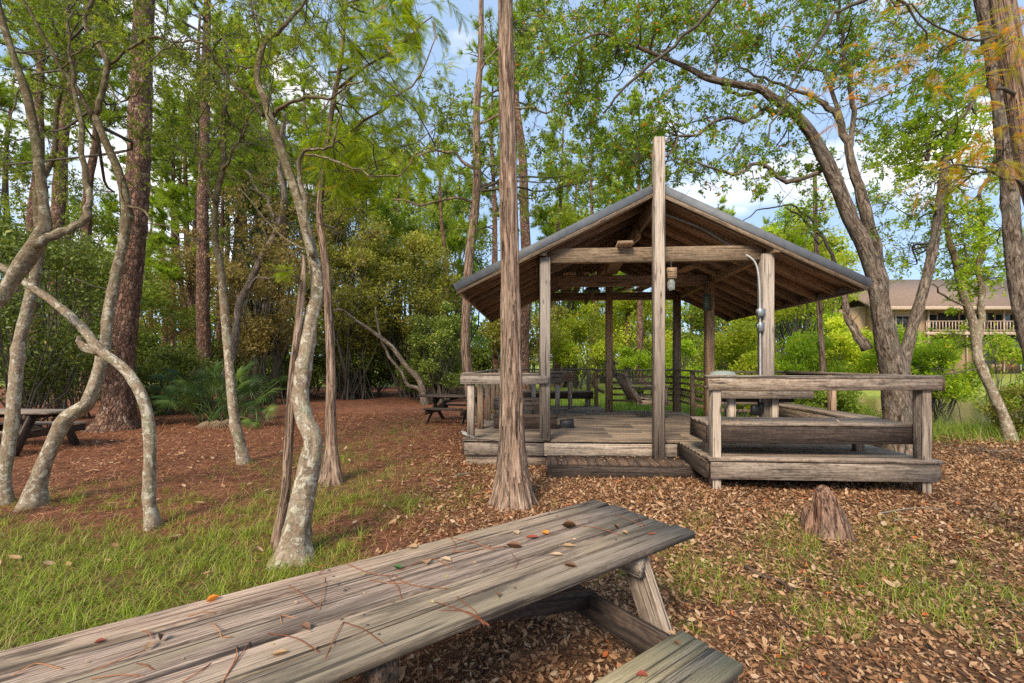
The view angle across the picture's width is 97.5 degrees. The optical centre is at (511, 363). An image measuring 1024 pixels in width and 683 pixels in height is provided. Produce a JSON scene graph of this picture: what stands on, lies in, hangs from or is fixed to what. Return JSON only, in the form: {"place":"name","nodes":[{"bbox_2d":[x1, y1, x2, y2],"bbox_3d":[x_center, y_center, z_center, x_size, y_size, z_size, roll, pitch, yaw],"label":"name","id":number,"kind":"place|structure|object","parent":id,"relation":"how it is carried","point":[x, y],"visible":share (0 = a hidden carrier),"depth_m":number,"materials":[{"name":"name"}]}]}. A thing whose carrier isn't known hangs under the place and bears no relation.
{"place":"outdoors","nodes":[
{"label":"outdoors","id":0,"kind":"place"},
{"bbox_2d":[0,360,1023,682],"bbox_3d":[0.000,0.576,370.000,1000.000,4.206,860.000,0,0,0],"label":"ground","id":1,"kind":"structure","parent":0,"point":[390,402],"depth_m":4.35,"materials":[{"name":"brown soil"}]},
{"bbox_2d":[0,14,23,130],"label":"pine tree","id":2,"kind":"object","parent":1,"relation":"on","point":[5,100],"visible":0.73,"depth_m":20.28,"materials":[{"name":"green plant"}]},
{"bbox_2d":[0,61,52,387],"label":"pine tree","id":3,"kind":"object","parent":1,"relation":"on","point":[22,125],"visible":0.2,"depth_m":25.24,"materials":[{"name":"green plant"}]},
{"bbox_2d":[0,409,86,456],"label":"picnic table","id":4,"kind":"object","parent":1,"relation":"on","point":[28,422],"visible":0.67,"depth_m":8.40,"materials":[{"name":"grey wood"}]},
{"bbox_2d":[0,0,114,404],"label":"pine tree","id":5,"kind":"object","parent":1,"relation":"on","point":[29,215],"visible":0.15,"depth_m":18.02,"materials":[{"name":"green plant"}]},
{"bbox_2d":[0,33,115,388],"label":"pine tree","id":6,"kind":"object","parent":1,"relation":"on","point":[24,40],"visible":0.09,"depth_m":29.36,"materials":[{"name":"green plant"}]},
{"bbox_2d":[0,129,120,389],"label":"tree","id":7,"kind":"object","parent":1,"relation":"on","point":[101,223],"visible":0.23,"depth_m":21.69,"materials":[{"name":"green plant"}]},
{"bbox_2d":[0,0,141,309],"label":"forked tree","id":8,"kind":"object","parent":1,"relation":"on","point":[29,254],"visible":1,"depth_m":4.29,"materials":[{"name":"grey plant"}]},
{"bbox_2d":[0,212,148,431],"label":"holly shrub","id":9,"kind":"object","parent":1,"relation":"on","point":[12,242],"visible":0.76,"depth_m":10.74,"materials":[{"name":"green plant"}]},
{"bbox_2d":[0,233,157,419],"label":"holly shrub","id":10,"kind":"object","parent":1,"relation":"on","point":[138,349],"visible":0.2,"depth_m":13.53,"materials":[{"name":"green plant"}]},
{"bbox_2d":[0,0,159,505],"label":"leaning tree","id":11,"kind":"object","parent":1,"relation":"on","point":[12,415],"visible":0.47,"depth_m":5.70,"materials":[{"name":"green plant"}]},
{"bbox_2d":[0,0,165,530],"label":"arching tree","id":12,"kind":"object","parent":1,"relation":"on","point":[151,513],"visible":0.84,"depth_m":4.64,"materials":[{"name":"grey plant"}]},
{"bbox_2d":[5,0,173,408],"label":"pine tree","id":13,"kind":"object","parent":1,"relation":"on","point":[57,210],"visible":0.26,"depth_m":16.01,"materials":[{"name":"green plant"}]},
{"bbox_2d":[45,0,183,398],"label":"pine tree","id":14,"kind":"object","parent":1,"relation":"on","point":[87,228],"visible":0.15,"depth_m":20.81,"materials":[{"name":"green plant"}]},
{"bbox_2d":[81,0,155,433],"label":"pine tree","id":15,"kind":"object","parent":1,"relation":"on","point":[117,410],"visible":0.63,"depth_m":11.12,"materials":[{"name":"brown plant"}]},
{"bbox_2d":[64,243,178,393],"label":"tree","id":16,"kind":"object","parent":1,"relation":"on","point":[151,274],"visible":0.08,"depth_m":26.16,"materials":[{"name":"green plant"}]},
{"bbox_2d":[0,0,250,511],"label":"crooked tree","id":17,"kind":"object","parent":1,"relation":"on","point":[35,491],"visible":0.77,"depth_m":5.68,"materials":[{"name":"green plant"}]},
{"bbox_2d":[97,153,159,278],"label":"pine tree","id":18,"kind":"object","parent":1,"relation":"on","point":[115,209],"visible":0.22,"depth_m":32.85,"materials":[{"name":"green plant"}]},
{"bbox_2d":[91,278,219,407],"bbox_3d":[-13.449,-0.745,16.919,3.849,4.936,3.578,0,0,-11],"label":"wax myrtle","id":19,"kind":"object","parent":1,"relation":"on","point":[156,302],"visible":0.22,"depth_m":16.16,"materials":[{"name":"green plant"}]},
{"bbox_2d":[145,151,193,349],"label":"pine tree","id":20,"kind":"object","parent":1,"relation":"on","point":[160,216],"visible":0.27,"depth_m":29.28,"materials":[{"name":"green plant"}]},
{"bbox_2d":[151,86,196,352],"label":"pine tree","id":21,"kind":"object","parent":1,"relation":"on","point":[166,176],"visible":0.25,"depth_m":23.82,"materials":[{"name":"green plant"}]},
{"bbox_2d":[136,341,221,415],"bbox_3d":[-11.088,0.475,14.586,2.490,2.485,2.810,0,0,42],"label":"wax myrtle","id":22,"kind":"object","parent":1,"relation":"on","point":[166,359],"visible":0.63,"depth_m":14.20,"materials":[{"name":"green plant"}]},
{"bbox_2d":[151,75,215,340],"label":"pine tree","id":23,"kind":"object","parent":1,"relation":"on","point":[185,182],"visible":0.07,"depth_m":26.71,"materials":[{"name":"green plant"}]},
{"bbox_2d":[144,82,240,402],"bbox_3d":[-13.899,-5.179,18.932,3.172,14.210,3.946,0,0,19],"label":"pine tree","id":24,"kind":"object","parent":1,"relation":"on","point":[179,194],"visible":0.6,"depth_m":18.61,"materials":[{"name":"green plant"}]},
{"bbox_2d":[131,0,255,411],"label":"pine tree","id":25,"kind":"object","parent":1,"relation":"on","point":[203,336],"visible":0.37,"depth_m":15.36,"materials":[{"name":"green plant"}]},
{"bbox_2d":[139,241,259,400],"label":"tree","id":26,"kind":"object","parent":1,"relation":"on","point":[180,300],"visible":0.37,"depth_m":18.34,"materials":[{"name":"green plant"}]},
{"bbox_2d":[153,0,252,302],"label":"pine tree","id":27,"kind":"object","parent":1,"relation":"on","point":[187,13],"visible":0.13,"depth_m":23.97,"materials":[{"name":"green plant"}]},
{"bbox_2d":[143,359,287,428],"bbox_3d":[-8.010,0.911,12.162,4.363,2.192,2.566,0,0,0],"label":"saw palmetto","id":28,"kind":"object","parent":1,"relation":"on","point":[196,388],"visible":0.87,"depth_m":12.10,"materials":[{"name":"green plant"}]},
{"bbox_2d":[189,128,256,396],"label":"pine tree","id":29,"kind":"object","parent":1,"relation":"on","point":[222,222],"visible":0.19,"depth_m":23.01,"materials":[{"name":"green plant"}]},
{"bbox_2d":[178,332,268,396],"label":"wax myrtle","id":30,"kind":"object","parent":1,"relation":"on","point":[215,359],"visible":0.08,"depth_m":21.89,"materials":[{"name":"green plant"}]},
{"bbox_2d":[105,0,344,464],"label":"slender tree","id":31,"kind":"object","parent":1,"relation":"on","point":[242,456],"visible":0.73,"depth_m":7.63,"materials":[{"name":"green plant"}]},
{"bbox_2d":[178,7,279,381],"bbox_3d":[-15.276,-8.768,25.042,4.796,21.497,5.724,0,0,5],"label":"pine tree","id":32,"kind":"object","parent":1,"relation":"on","point":[249,76],"visible":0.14,"depth_m":24.66,"materials":[{"name":"green plant"}]},
{"bbox_2d":[209,85,270,389],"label":"pine tree","id":33,"kind":"object","parent":1,"relation":"on","point":[254,147],"visible":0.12,"depth_m":25.05,"materials":[{"name":"green plant"}]},
{"bbox_2d":[183,149,305,391],"bbox_3d":[-14.648,-5.132,26.038,5.858,13.783,6.129,0,0,31],"label":"oak tree","id":34,"kind":"object","parent":1,"relation":"on","point":[257,307],"visible":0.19,"depth_m":25.04,"materials":[{"name":"green plant"}]},
{"bbox_2d":[217,29,299,313],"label":"pine tree","id":35,"kind":"object","parent":1,"relation":"on","point":[277,86],"visible":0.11,"depth_m":31.16,"materials":[{"name":"green plant"}]},
{"bbox_2d":[210,232,310,405],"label":"tree","id":36,"kind":"object","parent":1,"relation":"on","point":[261,333],"visible":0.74,"depth_m":17.50,"materials":[{"name":"green plant"}]},
{"bbox_2d":[241,403,280,430],"bbox_3d":[-6.531,1.354,11.448,1.027,0.704,1.079,0,0,43],"label":"palmetto sprout","id":37,"kind":"object","parent":1,"relation":"on","point":[255,423],"visible":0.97,"depth_m":11.49,"materials":[{"name":"green plant"}]},
{"bbox_2d":[175,112,381,393],"bbox_3d":[-7.598,-3.437,14.486,7.273,8.746,3.763,0,0,15],"label":"dark leaning tree","id":38,"kind":"object","parent":1,"relation":"on","point":[263,252],"visible":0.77,"depth_m":14.01,"materials":[{"name":"green plant"}]},
{"bbox_2d":[129,0,439,569],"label":"twin trunk tree","id":39,"kind":"object","parent":1,"relation":"on","point":[295,541],"visible":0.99,"depth_m":4.12,"materials":[{"name":"green plant"}]},
{"bbox_2d":[253,111,315,397],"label":"pine tree","id":40,"kind":"object","parent":1,"relation":"on","point":[292,155],"visible":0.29,"depth_m":21.98,"materials":[{"name":"green plant"}]},
{"bbox_2d":[234,320,345,397],"bbox_3d":[-10.082,-0.277,21.712,4.625,4.011,5.503,0,0,21],"label":"wax myrtle","id":41,"kind":"object","parent":1,"relation":"on","point":[318,369],"visible":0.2,"depth_m":20.71,"materials":[{"name":"green plant"}]},
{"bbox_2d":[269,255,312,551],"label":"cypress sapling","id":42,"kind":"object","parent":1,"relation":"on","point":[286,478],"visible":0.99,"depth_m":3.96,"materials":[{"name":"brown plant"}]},
{"bbox_2d":[272,55,328,304],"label":"pine tree","id":43,"kind":"object","parent":1,"relation":"on","point":[287,110],"visible":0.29,"depth_m":29.85,"materials":[{"name":"green plant"}]},
{"bbox_2d":[259,125,405,391],"bbox_3d":[-9.948,-5.876,26.797,8.300,15.237,7.803,0,0,16],"label":"oak tree","id":44,"kind":"object","parent":1,"relation":"on","point":[393,220],"visible":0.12,"depth_m":25.74,"materials":[{"name":"green plant"}]},
{"bbox_2d":[226,0,481,486],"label":"bald cypress","id":45,"kind":"object","parent":1,"relation":"on","point":[331,472],"visible":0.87,"depth_m":6.17,"materials":[{"name":"green plant"}]},
{"bbox_2d":[287,192,423,400],"bbox_3d":[-7.082,-3.159,21.014,5.760,9.762,5.398,0,0,0],"label":"tree","id":46,"kind":"object","parent":1,"relation":"on","point":[351,341],"visible":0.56,"depth_m":20.42,"materials":[{"name":"green plant"}]},
{"bbox_2d":[316,330,408,396],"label":"wax myrtle","id":47,"kind":"object","parent":1,"relation":"on","point":[379,376],"visible":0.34,"depth_m":21.86,"materials":[{"name":"green plant"}]},
{"bbox_2d":[335,122,390,388],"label":"pine tree","id":48,"kind":"object","parent":1,"relation":"on","point":[383,199],"visible":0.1,"depth_m":26.81,"materials":[{"name":"green plant"}]},
{"bbox_2d":[305,257,429,404],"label":"leaning oak","id":49,"kind":"object","parent":1,"relation":"on","point":[420,388],"visible":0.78,"depth_m":17.68,"materials":[{"name":"green plant"}]},
{"bbox_2d":[0,500,742,682],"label":"picnic table","id":50,"kind":"object","parent":1,"relation":"on","point":[542,579],"visible":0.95,"depth_m":1.71,"materials":[{"name":"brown wood"}]},
{"bbox_2d":[374,154,424,385],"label":"pine tree","id":51,"kind":"object","parent":1,"relation":"on","point":[398,208],"visible":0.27,"depth_m":32.58,"materials":[{"name":"green plant"}]},
{"bbox_2d":[358,229,461,397],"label":"tree","id":52,"kind":"object","parent":1,"relation":"on","point":[422,246],"visible":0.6,"depth_m":21.35,"materials":[{"name":"green plant"}]},
{"bbox_2d":[364,149,464,384],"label":"oak tree","id":53,"kind":"object","parent":1,"relation":"on","point":[432,236],"visible":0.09,"depth_m":34.56,"materials":[{"name":"green plant"}]},
{"bbox_2d":[404,135,438,313],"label":"pine tree","id":54,"kind":"object","parent":1,"relation":"on","point":[414,177],"visible":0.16,"depth_m":39.62,"materials":[{"name":"green plant"}]},
{"bbox_2d":[394,348,451,401],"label":"wax myrtle","id":55,"kind":"object","parent":1,"relation":"on","point":[413,365],"visible":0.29,"depth_m":19.47,"materials":[{"name":"green plant"}]},
{"bbox_2d":[0,216,855,375],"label":"woods","id":56,"kind":"object","parent":1,"relation":"on","point":[477,339],"visible":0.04,"depth_m":52.84,"materials":[{"name":"green plant"}]},
{"bbox_2d":[405,301,461,402],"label":"juniper tree","id":57,"kind":"object","parent":1,"relation":"on","point":[444,380],"visible":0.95,"depth_m":18.52,"materials":[{"name":"green plant"}]},
{"bbox_2d":[412,122,479,328],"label":"pine tree","id":58,"kind":"object","parent":1,"relation":"on","point":[453,245],"visible":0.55,"depth_m":29.44,"materials":[{"name":"green plant"}]},
{"bbox_2d":[399,178,499,385],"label":"tree","id":59,"kind":"object","parent":1,"relation":"on","point":[455,208],"visible":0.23,"depth_m":32.62,"materials":[{"name":"green plant"}]},
{"bbox_2d":[418,394,484,425],"bbox_3d":[-1.679,1.290,12.678,1.802,0.806,1.604,0,0,14],"label":"picnic table","id":60,"kind":"object","parent":1,"relation":"on","point":[440,407],"visible":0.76,"depth_m":12.48,"materials":[{"name":"brown wood"}]},
{"bbox_2d":[430,341,493,394],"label":"wax myrtle","id":61,"kind":"object","parent":1,"relation":"on","point":[480,356],"visible":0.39,"depth_m":23.51,"materials":[{"name":"green plant"}]},
{"bbox_2d":[455,61,524,368],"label":"pine tree","id":62,"kind":"object","parent":1,"relation":"on","point":[494,205],"visible":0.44,"depth_m":23.97,"materials":[{"name":"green plant"}]},
{"bbox_2d":[358,0,625,424],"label":"swamp tree","id":63,"kind":"object","parent":1,"relation":"on","point":[478,188],"visible":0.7,"depth_m":12.14,"materials":[{"name":"green plant"}]},
{"bbox_2d":[435,0,554,392],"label":"pine tree","id":64,"kind":"object","parent":1,"relation":"on","point":[492,43],"visible":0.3,"depth_m":17.12,"materials":[{"name":"green plant"}]},
{"bbox_2d":[471,0,539,512],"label":"cypress tree","id":65,"kind":"object","parent":1,"relation":"on","point":[512,484],"visible":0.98,"depth_m":5.19,"materials":[{"name":"brown plant"}]},
{"bbox_2d":[0,418,1023,682],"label":"grass","id":66,"kind":"structure","parent":1,"relation":"on","point":[66,626],"depth_m":3.58,"materials":[{"name":"green plant"}]},
{"bbox_2d":[0,409,1023,682],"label":"pine straw","id":67,"kind":"object","parent":1,"relation":"on","point":[224,433],"visible":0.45,"depth_m":5.82,"materials":[{"name":"brown plant"}]},
{"bbox_2d":[0,416,1023,682],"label":"fallen leaves","id":68,"kind":"object","parent":1,"relation":"on","point":[996,474],"depth_m":3.90,"materials":[{"name":"brown plant"}]},
{"bbox_2d":[477,292,569,384],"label":"tree","id":69,"kind":"object","parent":1,"relation":"on","point":[494,329],"visible":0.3,"depth_m":22.30,"materials":[{"name":"green plant"}]},
{"bbox_2d":[529,113,584,388],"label":"pine tree","id":70,"kind":"object","parent":1,"relation":"on","point":[543,215],"visible":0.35,"depth_m":26.96,"materials":[{"name":"green plant"}]},
{"bbox_2d":[530,199,599,387],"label":"tree","id":71,"kind":"object","parent":1,"relation":"on","point":[568,221],"visible":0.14,"depth_m":30.16,"materials":[{"name":"green plant"}]},
{"bbox_2d":[550,301,620,389],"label":"tree","id":72,"kind":"object","parent":1,"relation":"on","point":[564,356],"visible":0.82,"depth_m":24.70,"materials":[{"name":"green plant"}]},
{"bbox_2d":[564,119,616,387],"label":"pine tree","id":73,"kind":"object","parent":1,"relation":"on","point":[575,148],"visible":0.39,"depth_m":29.93,"materials":[{"name":"green plant"}]},
{"bbox_2d":[577,178,633,382],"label":"oak tree","id":74,"kind":"object","parent":1,"relation":"on","point":[600,311],"visible":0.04,"depth_m":35.56,"materials":[{"name":"green plant"}]},
{"bbox_2d":[545,455,706,478],"bbox_3d":[1.666,1.558,6.753,2.320,0.211,0.642,0,0,3],"label":"front step","id":75,"kind":"object","parent":1,"relation":"on","point":[568,466],"visible":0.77,"depth_m":6.48,"materials":[{"name":"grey wood"}]},
{"bbox_2d":[615,346,651,405],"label":"cedar tree","id":76,"kind":"object","parent":1,"relation":"on","point":[632,359],"visible":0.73,"depth_m":16.33,"materials":[{"name":"green plant"}]},
{"bbox_2d":[596,84,671,393],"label":"pine tree","id":77,"kind":"object","parent":1,"relation":"on","point":[639,317],"visible":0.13,"depth_m":23.80,"materials":[{"name":"green plant"}]},
{"bbox_2d":[598,287,689,391],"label":"tree","id":78,"kind":"object","parent":1,"relation":"on","point":[618,336],"visible":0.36,"depth_m":28.10,"materials":[{"name":"green plant"}]},
{"bbox_2d":[665,338,703,401],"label":"bush","id":79,"kind":"object","parent":1,"relation":"on","point":[687,345],"visible":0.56,"depth_m":17.85,"materials":[{"name":"green plant"}]},
{"bbox_2d":[451,136,944,494],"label":"pavilion","id":80,"kind":"structure","parent":1,"relation":"on","point":[744,269],"depth_m":7.11,"materials":[{"name":"brown wood"}]},
{"bbox_2d":[493,414,573,428],"bbox_3d":[0.418,1.113,8.659,1.548,0.235,0.390,0,0,3],"label":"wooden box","id":81,"kind":"object","parent":80,"relation":"on","point":[531,421],"visible":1,"depth_m":8.48,"materials":[{"name":"brown wood"}]},
{"bbox_2d":[606,240,632,274],"bbox_3d":[1.926,-1.895,8.211,0.240,0.050,2.426,0,0,7],"label":"plank","id":82,"kind":"object","parent":80,"relation":"on","point":[613,268],"visible":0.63,"depth_m":8.47,"materials":[{"name":"brown wood"}]},
{"bbox_2d":[613,288,670,404],"bbox_3d":[2.986,-0.579,10.514,1.040,2.988,1.360,0,0,3],"label":"porch swing","id":83,"kind":"object","parent":80,"relation":"hanging from","point":[627,386],"visible":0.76,"depth_m":9.93,"materials":[{"name":"brown wood"}]},
{"bbox_2d":[669,303,740,398],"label":"tree","id":84,"kind":"object","parent":1,"relation":"on","point":[693,316],"visible":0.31,"depth_m":26.52,"materials":[{"name":"green plant"}]},
{"bbox_2d":[693,316,782,416],"bbox_3d":[8.163,0.438,16.053,2.752,4.194,2.725,0,0,-31],"label":"buttonbush","id":85,"kind":"object","parent":1,"relation":"on","point":[737,342],"visible":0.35,"depth_m":15.61,"materials":[{"name":"green plant"}]},
{"bbox_2d":[514,0,982,455],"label":"live oak","id":86,"kind":"object","parent":1,"relation":"on","point":[863,233],"visible":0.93,"depth_m":7.81,"materials":[{"name":"green plant"}]},
{"bbox_2d":[484,385,1023,446],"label":"marsh grass","id":87,"kind":"structure","parent":1,"relation":"on","point":[941,431],"depth_m":11.27,"materials":[{"name":"green plant"}]},
{"bbox_2d":[716,202,838,370],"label":"tree","id":88,"kind":"object","parent":1,"relation":"on","point":[801,241],"visible":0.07,"depth_m":28.85,"materials":[{"name":"green plant"}]},
{"bbox_2d":[733,190,866,374],"bbox_3d":[16.332,-3.381,25.999,6.500,12.208,7.926,0,0,0],"label":"oak tree","id":89,"kind":"object","parent":1,"relation":"on","point":[780,315],"visible":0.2,"depth_m":25.04,"materials":[{"name":"green plant"}]},
{"bbox_2d":[775,158,826,415],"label":"slender pine","id":90,"kind":"object","parent":1,"relation":"on","point":[822,357],"visible":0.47,"depth_m":12.55,"materials":[{"name":"green plant"}]},
{"bbox_2d":[603,0,1023,214],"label":"bald cypress","id":91,"kind":"object","parent":1,"relation":"on","point":[1006,36],"visible":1,"depth_m":3.57,"materials":[{"name":"green plant"}]},
{"bbox_2d":[774,328,856,411],"bbox_3d":[9.325,0.617,14.431,3.032,3.605,2.742,0,0,0],"label":"buttonbush","id":92,"kind":"object","parent":1,"relation":"on","point":[798,348],"visible":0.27,"depth_m":14.11,"materials":[{"name":"green plant"}]},
{"bbox_2d":[779,250,864,363],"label":"tree","id":93,"kind":"object","parent":1,"relation":"on","point":[825,316],"visible":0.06,"depth_m":32.59,"materials":[{"name":"green plant"}]},
{"bbox_2d":[800,484,855,542],"bbox_3d":[3.030,1.422,4.307,0.493,0.528,0.351,0,0,0],"label":"cypress knee","id":94,"kind":"object","parent":1,"relation":"on","point":[826,513],"visible":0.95,"depth_m":4.24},
{"bbox_2d":[793,316,876,396],"bbox_3d":[12.210,0.446,17.038,2.775,4.576,2.734,0,0,0],"label":"buttonbush","id":95,"kind":"object","parent":1,"relation":"on","point":[842,337],"visible":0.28,"depth_m":16.60,"materials":[{"name":"green plant"}]},
{"bbox_2d":[792,391,881,416],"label":"buttonbush","id":96,"kind":"object","parent":1,"relation":"on","point":[846,402],"visible":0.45,"depth_m":12.11,"materials":[{"name":"green plant"}]},
{"bbox_2d":[857,322,961,404],"bbox_3d":[13.365,0.556,15.056,2.556,3.932,2.787,0,0,0],"label":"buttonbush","id":97,"kind":"object","parent":1,"relation":"on","point":[870,357],"visible":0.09,"depth_m":15.21,"materials":[{"name":"green plant"}]},
{"bbox_2d":[838,28,1001,374],"bbox_3d":[8.578,-2.828,9.579,4.164,9.097,2.605,0,0,-34],"label":"red maple","id":98,"kind":"object","parent":1,"relation":"on","point":[930,246],"visible":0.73,"depth_m":8.79,"materials":[{"name":"plant"}]},
{"bbox_2d":[911,337,983,425],"bbox_3d":[11.792,0.566,12.478,2.016,2.656,1.987,0,0,-40],"label":"buttonbush","id":99,"kind":"object","parent":1,"relation":"on","point":[921,355],"visible":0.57,"depth_m":12.22,"materials":[{"name":"green plant"}]},
{"bbox_2d":[892,43,1023,441],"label":"spotted tree","id":100,"kind":"object","parent":1,"relation":"on","point":[967,267],"visible":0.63,"depth_m":9.53,"materials":[{"name":"green plant"}]},
{"bbox_2d":[935,0,1023,361],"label":"broad pine","id":101,"kind":"object","parent":1,"relation":"on","point":[1012,231],"visible":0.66,"depth_m":6.95,"materials":[{"name":"brown wood"}]},
{"bbox_2d":[957,326,1023,418],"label":"buttonbush","id":102,"kind":"object","parent":1,"relation":"on","point":[1010,355],"visible":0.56,"depth_m":11.81,"materials":[{"name":"green plant"}]},
{"bbox_2d":[975,383,1023,437],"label":"buttonbush","id":103,"kind":"object","parent":1,"relation":"on","point":[1015,390],"visible":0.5,"depth_m":10.18,"materials":[{"name":"green plant"}]},
{"bbox_2d":[0,0,1023,360],"label":"sky","id":104,"kind":"structure","parent":0,"point":[738,197],"materials":[{"name":"blue"}]},
{"bbox_2d":[683,394,1022,426],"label":"pond water","id":105,"kind":"structure","parent":0,"point":[875,402],"depth_m":21.23,"materials":[{"name":"green liquid"}]},
{"bbox_2d":[804,280,1023,373],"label":"house","id":106,"kind":"structure","parent":0,"point":[902,296],"depth_m":43.29,"materials":[{"name":"beige"}]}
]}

